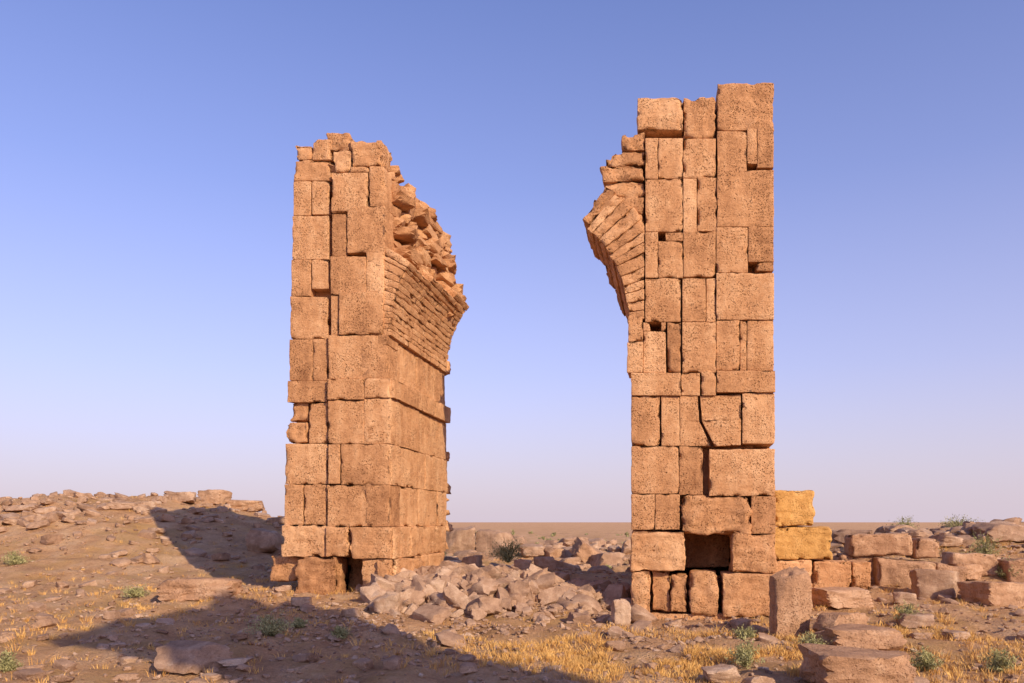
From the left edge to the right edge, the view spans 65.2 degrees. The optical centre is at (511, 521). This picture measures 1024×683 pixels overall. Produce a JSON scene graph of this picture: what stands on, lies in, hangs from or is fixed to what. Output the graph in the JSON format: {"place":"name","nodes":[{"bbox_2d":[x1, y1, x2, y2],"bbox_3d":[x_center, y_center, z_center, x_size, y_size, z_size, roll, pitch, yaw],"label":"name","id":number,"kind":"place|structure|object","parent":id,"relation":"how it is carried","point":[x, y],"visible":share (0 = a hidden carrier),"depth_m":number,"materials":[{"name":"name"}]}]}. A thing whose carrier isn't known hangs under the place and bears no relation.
{"place":"outdoors","nodes":[
{"label":"outdoors","id":0,"kind":"place"},
{"bbox_2d":[0,494,1023,682],"bbox_3d":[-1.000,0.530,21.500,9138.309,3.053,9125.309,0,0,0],"label":"desert ground","id":1,"kind":"structure","parent":0,"point":[97,543],"depth_m":12.79,"materials":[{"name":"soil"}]},
{"bbox_2d":[0,649,23,672],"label":"desert shrub","id":2,"kind":"object","parent":1,"relation":"on","point":[7,662],"visible":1,"depth_m":9.37,"materials":[{"name":"green plant"}]},
{"bbox_2d":[0,549,33,564],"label":"desert shrub","id":3,"kind":"object","parent":1,"relation":"on","point":[14,559],"visible":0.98,"depth_m":19.76,"materials":[{"name":"green plant"}]},
{"bbox_2d":[5,504,41,511],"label":"boulder","id":4,"kind":"object","parent":1,"relation":"on","point":[30,507],"visible":0.84,"depth_m":24.81,"materials":[{"name":"stone"}]},
{"bbox_2d":[55,511,74,519],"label":"boulder","id":5,"kind":"object","parent":1,"relation":"on","point":[70,515],"visible":0.58,"depth_m":23.70,"materials":[{"name":"stone"}]},
{"bbox_2d":[105,502,143,509],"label":"boulder","id":6,"kind":"object","parent":1,"relation":"on","point":[122,506],"visible":0.67,"depth_m":25.26,"materials":[{"name":"stone"}]},
{"bbox_2d":[119,583,149,597],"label":"desert shrub","id":7,"kind":"object","parent":1,"relation":"on","point":[136,592],"visible":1,"depth_m":14.60,"materials":[{"name":"green plant"}]},
{"bbox_2d":[145,501,162,506],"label":"boulder","id":8,"kind":"object","parent":1,"relation":"on","point":[158,503],"visible":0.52,"depth_m":26.07,"materials":[{"name":"stone"}]},
{"bbox_2d":[168,492,195,502],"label":"boulder","id":9,"kind":"object","parent":1,"relation":"on","point":[187,497],"visible":0.85,"depth_m":27.99,"materials":[{"name":"stone"}]},
{"bbox_2d":[154,640,232,673],"bbox_3d":[-3.565,1.506,8.900,0.811,0.338,0.611,0,0,24],"label":"boulder","id":10,"kind":"object","parent":1,"relation":"on","point":[186,656],"visible":0.95,"depth_m":8.79,"materials":[{"name":"stone"}]},
{"bbox_2d":[156,578,243,600],"bbox_3d":[-5.662,1.203,14.635,1.534,0.410,1.220,0,0,0],"label":"fallen stone block","id":11,"kind":"object","parent":1,"relation":"on","point":[192,589],"depth_m":14.13,"materials":[{"name":"beige stone"}]},
{"bbox_2d":[197,489,231,504],"bbox_3d":[-11.132,-0.903,29.913,1.090,0.596,0.877,0,0,13],"label":"fallen stone block","id":12,"kind":"object","parent":1,"relation":"on","point":[217,497],"depth_m":29.53,"materials":[{"name":"beige stone"}]},
{"bbox_2d":[217,657,251,666],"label":"boulder","id":13,"kind":"object","parent":1,"relation":"on","point":[231,662],"visible":0.92,"depth_m":8.84,"materials":[{"name":"stone"}]},
{"bbox_2d":[225,499,264,510],"bbox_3d":[-9.836,-0.615,29.510,1.389,0.444,1.039,0,0,-8],"label":"fallen stone block","id":14,"kind":"object","parent":1,"relation":"on","point":[257,505],"depth_m":29.09,"materials":[{"name":"beige stone"}]},
{"bbox_2d":[245,528,282,552],"bbox_3d":[-7.074,0.574,22.881,0.878,0.793,0.713,0,0,6],"label":"boulder","id":15,"kind":"object","parent":1,"relation":"on","point":[261,540],"visible":0.94,"depth_m":22.61,"materials":[{"name":"stone"}]},
{"bbox_2d":[242,609,294,635],"bbox_3d":[-3.355,1.400,11.093,0.671,0.392,0.856,0,0,-11],"label":"desert shrub","id":16,"kind":"object","parent":1,"relation":"on","point":[269,629],"visible":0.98,"depth_m":11.01,"materials":[{"name":"green plant"}]},
{"bbox_2d":[292,617,308,627],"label":"desert shrub","id":17,"kind":"object","parent":1,"relation":"on","point":[299,622],"visible":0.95,"depth_m":11.53,"materials":[{"name":"green plant"}]},
{"bbox_2d":[291,597,312,606],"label":"boulder","id":18,"kind":"object","parent":1,"relation":"on","point":[297,601],"visible":0.88,"depth_m":13.47,"materials":[{"name":"stone"}]},
{"bbox_2d":[330,625,350,639],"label":"desert shrub","id":19,"kind":"object","parent":1,"relation":"on","point":[339,630],"visible":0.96,"depth_m":11.02,"materials":[{"name":"green plant"}]},
{"bbox_2d":[341,608,359,617],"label":"boulder","id":20,"kind":"object","parent":1,"relation":"on","point":[351,612],"visible":0.96,"depth_m":12.60,"materials":[{"name":"stone"}]},
{"bbox_2d":[270,133,452,594],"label":"ashlar blocks","id":21,"kind":"structure","parent":1,"relation":"on","point":[374,412],"depth_m":14.99,"materials":[{"name":"stone"}]},
{"bbox_2d":[314,147,466,485],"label":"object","id":22,"kind":"object","parent":21,"relation":"on","point":[421,242],"visible":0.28,"depth_m":16.05,"materials":[{"name":"stone"}]},
{"bbox_2d":[370,246,468,372],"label":"arch voussoirs","id":23,"kind":"object","parent":21,"relation":"on","point":[418,306],"visible":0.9,"depth_m":15.94,"materials":[{"name":"stone"}]},
{"bbox_2d":[373,593,401,612],"bbox_3d":[-2.020,1.300,12.949,0.446,0.313,0.356,0,0,11],"label":"boulder","id":24,"kind":"object","parent":1,"relation":"on","point":[387,602],"visible":0.94,"depth_m":12.80,"materials":[{"name":"stone"}]},
{"bbox_2d":[423,580,445,592],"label":"boulder","id":25,"kind":"object","parent":1,"relation":"on","point":[438,585],"visible":0.35,"depth_m":14.09,"materials":[{"name":"stone"}]},
{"bbox_2d":[439,560,461,566],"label":"boulder","id":26,"kind":"object","parent":1,"relation":"on","point":[448,562],"visible":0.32,"depth_m":15.27,"materials":[{"name":"stone"}]},
{"bbox_2d":[445,526,475,553],"bbox_3d":[-1.866,0.745,28.198,1.211,1.227,0.992,0,0,0],"label":"boulder","id":27,"kind":"object","parent":1,"relation":"on","point":[460,539],"visible":0.74,"depth_m":27.81,"materials":[{"name":"stone"}]},
{"bbox_2d":[459,662,477,673],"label":"boulder","id":28,"kind":"object","parent":1,"relation":"on","point":[467,667],"visible":1,"depth_m":8.68,"materials":[{"name":"stone"}]},
{"bbox_2d":[461,555,482,566],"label":"boulder","id":29,"kind":"object","parent":1,"relation":"on","point":[476,560],"visible":0.4,"depth_m":18.65,"materials":[{"name":"stone"}]},
{"bbox_2d":[475,529,515,558],"bbox_3d":[-0.506,0.824,28.209,1.392,1.147,1.129,0,0,22],"label":"boulder","id":30,"kind":"object","parent":1,"relation":"on","point":[485,538],"visible":0.59,"depth_m":27.84,"materials":[{"name":"stone"}]},
{"bbox_2d":[360,562,657,624],"bbox_3d":[-0.078,1.270,15.599,5.332,0.998,6.519,0,0,0],"label":"rubble pile","id":31,"kind":"object","parent":1,"relation":"on","point":[476,592],"visible":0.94,"depth_m":13.79,"materials":[{"name":"stone"}]},
{"bbox_2d":[486,536,534,562],"bbox_3d":[-0.039,0.700,20.398,1.365,0.710,1.470,0,0,-37],"label":"desert shrub","id":32,"kind":"object","parent":1,"relation":"on","point":[508,555],"visible":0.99,"depth_m":20.31,"materials":[{"name":"green plant"}]},
{"bbox_2d":[0,489,1023,682],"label":"scattered stones","id":33,"kind":"object","parent":1,"relation":"on","point":[569,561],"visible":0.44,"depth_m":19.91,"materials":[{"name":"brown stone"}]},
{"bbox_2d":[0,494,1023,682],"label":"dry grass","id":34,"kind":"structure","parent":1,"relation":"on","point":[580,662],"depth_m":10.10,"materials":[{"name":"plant"}]},
{"bbox_2d":[513,536,525,544],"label":"boulder","id":35,"kind":"object","parent":1,"relation":"on","point":[520,538],"visible":0.26,"depth_m":31.07,"materials":[{"name":"stone"}]},
{"bbox_2d":[514,559,531,569],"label":"boulder","id":36,"kind":"object","parent":1,"relation":"on","point":[520,564],"visible":0.4,"depth_m":18.32,"materials":[{"name":"stone"}]},
{"bbox_2d":[520,544,545,556],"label":"boulder","id":37,"kind":"object","parent":1,"relation":"on","point":[537,549],"visible":0.74,"depth_m":27.85,"materials":[{"name":"stone"}]},
{"bbox_2d":[444,529,630,568],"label":"distant scrub","id":38,"kind":"object","parent":1,"relation":"on","point":[554,534],"visible":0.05,"depth_m":86.75,"materials":[{"name":"green plant"}]},
{"bbox_2d":[533,556,555,569],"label":"boulder","id":39,"kind":"object","parent":1,"relation":"on","point":[543,562],"visible":0.81,"depth_m":19.31,"materials":[{"name":"stone"}]},
{"bbox_2d":[544,547,565,557],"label":"boulder","id":40,"kind":"object","parent":1,"relation":"on","point":[554,552],"visible":0.66,"depth_m":27.61,"materials":[{"name":"stone"}]},
{"bbox_2d":[555,571,570,578],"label":"boulder","id":41,"kind":"object","parent":1,"relation":"on","point":[557,573],"visible":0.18,"depth_m":17.50,"materials":[{"name":"stone"}]},
{"bbox_2d":[569,537,599,563],"bbox_3d":[2.769,1.219,27.025,1.607,1.436,0.757,0,0,-9],"label":"fallen stone block","id":42,"kind":"object","parent":1,"relation":"on","point":[583,550],"depth_m":26.64,"materials":[{"name":"beige stone"}]},
{"bbox_2d":[595,580,611,589],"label":"boulder","id":43,"kind":"object","parent":1,"relation":"on","point":[604,584],"visible":0.21,"depth_m":15.30,"materials":[{"name":"stone"}]},
{"bbox_2d":[611,599,630,626],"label":"boulder","id":44,"kind":"object","parent":1,"relation":"on","point":[621,611],"visible":0.84,"depth_m":12.65,"materials":[{"name":"stone"}]},
{"bbox_2d":[591,83,776,621],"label":"ashlar blocks","id":45,"kind":"structure","parent":1,"relation":"on","point":[714,558],"depth_m":13.61,"materials":[{"name":"stone"}]},
{"bbox_2d":[583,187,644,322],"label":"arch voussoirs","id":46,"kind":"object","parent":45,"relation":"on","point":[615,237],"visible":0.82,"depth_m":13.87,"materials":[{"name":"stone"}]},
{"bbox_2d":[659,122,753,530],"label":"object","id":47,"kind":"object","parent":45,"relation":"on","point":[705,458],"visible":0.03,"depth_m":13.89,"materials":[{"name":"stone"}]},
{"bbox_2d":[701,664,740,682],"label":"boulder","id":48,"kind":"object","parent":1,"relation":"on","point":[721,673],"visible":0.97,"depth_m":7.94,"materials":[{"name":"stone"}]},
{"bbox_2d":[729,624,758,639],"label":"desert shrub","id":49,"kind":"object","parent":1,"relation":"on","point":[749,632],"visible":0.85,"depth_m":10.96,"materials":[{"name":"green plant"}]},
{"bbox_2d":[724,635,764,668],"bbox_3d":[2.653,1.492,9.180,0.428,0.405,0.523,0,0,0],"label":"desert shrub","id":50,"kind":"object","parent":1,"relation":"on","point":[743,656],"visible":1,"depth_m":9.13,"materials":[{"name":"green plant"}]},
{"bbox_2d":[769,566,812,637],"bbox_3d":[3.974,1.201,11.447,0.584,1.125,0.394,0,0,-11],"label":"fallen stone block","id":51,"kind":"object","parent":1,"relation":"on","point":[790,596],"depth_m":11.28,"materials":[{"name":"beige stone"}]},
{"bbox_2d":[790,631,831,645],"bbox_3d":[3.825,1.529,10.121,0.524,0.323,0.495,0,0,0],"label":"desert shrub","id":52,"kind":"object","parent":1,"relation":"on","point":[813,640],"visible":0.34,"depth_m":10.09,"materials":[{"name":"green plant"}]},
{"bbox_2d":[774,559,870,589],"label":"ashlar blocks","id":53,"kind":"structure","parent":1,"relation":"on","point":[838,573],"depth_m":15.25,"materials":[{"name":"stone"}]},
{"bbox_2d":[775,490,832,559],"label":"ochre blocks","id":54,"kind":"structure","parent":53,"relation":"on","point":[796,538],"depth_m":15.38,"materials":[{"name":"stone"}]},
{"bbox_2d":[812,612,868,631],"bbox_3d":[4.497,1.421,11.058,0.652,0.361,0.547,0,0,-28],"label":"fallen stone block","id":55,"kind":"object","parent":1,"relation":"on","point":[824,621],"depth_m":10.90,"materials":[{"name":"beige stone"}]},
{"bbox_2d":[811,587,873,608],"bbox_3d":[5.925,1.353,14.306,0.992,0.369,0.762,0,0,0],"label":"fallen stone block","id":56,"kind":"object","parent":1,"relation":"on","point":[844,597],"depth_m":13.96,"materials":[{"name":"beige stone"}]},
{"bbox_2d":[798,643,916,682],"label":"fallen stone block","id":57,"kind":"object","parent":1,"relation":"on","point":[822,663],"depth_m":7.70,"materials":[{"name":"beige stone"}]},
{"bbox_2d":[815,623,906,650],"bbox_3d":[4.451,1.524,10.287,0.945,0.362,0.730,0,0,0],"label":"fallen stone block","id":58,"kind":"object","parent":1,"relation":"on","point":[869,637],"depth_m":10.00,"materials":[{"name":"beige stone"}]},
{"bbox_2d":[884,524,912,532],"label":"boulder","id":59,"kind":"object","parent":1,"relation":"on","point":[889,529],"visible":0.4,"depth_m":22.80,"materials":[{"name":"stone"}]},
{"bbox_2d":[886,515,919,528],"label":"desert shrub","id":60,"kind":"object","parent":1,"relation":"on","point":[902,522],"visible":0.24,"depth_m":25.62,"materials":[{"name":"green plant"}]},
{"bbox_2d":[892,592,916,604],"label":"boulder","id":61,"kind":"object","parent":1,"relation":"on","point":[907,597],"visible":0.95,"depth_m":13.94,"materials":[{"name":"stone"}]},
{"bbox_2d":[892,599,923,619],"bbox_3d":[6.006,1.354,12.143,0.492,0.362,0.511,0,0,0],"label":"desert shrub","id":62,"kind":"object","parent":1,"relation":"on","point":[906,610],"visible":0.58,"depth_m":12.11,"materials":[{"name":"green plant"}]},
{"bbox_2d":[898,612,934,627],"bbox_3d":[6.077,1.476,12.021,0.507,0.219,0.389,0,0,13],"label":"boulder","id":63,"kind":"object","parent":1,"relation":"on","point":[917,620],"visible":0.95,"depth_m":11.88,"materials":[{"name":"stone"}]},
{"bbox_2d":[909,642,944,671],"bbox_3d":[4.520,1.484,8.778,0.420,0.334,0.391,0,0,29],"label":"desert shrub","id":64,"kind":"object","parent":1,"relation":"on","point":[926,662],"visible":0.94,"depth_m":8.73,"materials":[{"name":"green plant"}]},
{"bbox_2d":[833,533,1023,588],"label":"tumbled courses","id":65,"kind":"object","parent":1,"relation":"on","point":[872,548],"visible":0.7,"depth_m":16.05,"materials":[{"name":"stone"}]},
{"bbox_2d":[909,569,959,598],"bbox_3d":[7.926,1.155,14.922,0.922,0.583,0.600,0,0,13],"label":"boulder","id":66,"kind":"object","parent":1,"relation":"on","point":[929,583],"visible":0.89,"depth_m":14.71,"materials":[{"name":"stone"}]},
{"bbox_2d":[929,535,963,546],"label":"boulder","id":67,"kind":"object","parent":1,"relation":"on","point":[948,541],"visible":0.78,"depth_m":18.47,"materials":[{"name":"stone"}]},
{"bbox_2d":[941,630,970,639],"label":"boulder","id":68,"kind":"object","parent":1,"relation":"on","point":[963,633],"visible":0.78,"depth_m":10.99,"materials":[{"name":"stone"}]},
{"bbox_2d":[940,514,982,527],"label":"desert shrub","id":69,"kind":"object","parent":1,"relation":"on","point":[953,523],"visible":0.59,"depth_m":22.86,"materials":[{"name":"green plant"}]},
{"bbox_2d":[946,563,982,579],"bbox_3d":[9.105,0.991,16.201,0.608,0.343,0.530,0,0,-14],"label":"boulder","id":70,"kind":"object","parent":1,"relation":"on","point":[975,571],"visible":0.49,"depth_m":16.00,"materials":[{"name":"stone"}]},
{"bbox_2d":[960,523,972,531],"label":"boulder","id":71,"kind":"object","parent":1,"relation":"on","point":[967,527],"visible":0.26,"depth_m":19.71,"materials":[{"name":"stone"}]},
{"bbox_2d":[961,529,1008,553],"bbox_3d":[10.344,0.500,17.479,0.947,0.710,0.930,0,0,-42],"label":"desert shrub","id":72,"kind":"object","parent":1,"relation":"on","point":[985,550],"visible":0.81,"depth_m":17.38,"materials":[{"name":"green plant"}]},
{"bbox_2d":[957,581,1023,607],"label":"fallen stone block","id":73,"kind":"object","parent":1,"relation":"on","point":[997,593],"depth_m":13.87,"materials":[{"name":"beige stone"}]},
{"bbox_2d":[972,522,1023,541],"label":"boulder","id":74,"kind":"object","parent":1,"relation":"on","point":[1013,532],"visible":0.83,"depth_m":18.80,"materials":[{"name":"stone"}]},
{"bbox_2d":[978,645,1020,672],"bbox_3d":[5.686,1.608,9.317,0.435,0.350,0.468,0,0,37],"label":"desert shrub","id":75,"kind":"object","parent":1,"relation":"on","point":[997,662],"visible":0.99,"depth_m":9.27,"materials":[{"name":"green plant"}]},
{"bbox_2d":[994,556,1023,579],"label":"desert shrub","id":76,"kind":"object","parent":1,"relation":"on","point":[1002,573],"visible":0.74,"depth_m":16.01,"materials":[{"name":"green plant"}]},
{"bbox_2d":[0,0,1023,521],"label":"sky","id":77,"kind":"structure","parent":0,"point":[148,151],"materials":[{"name":"blue"}]}
]}

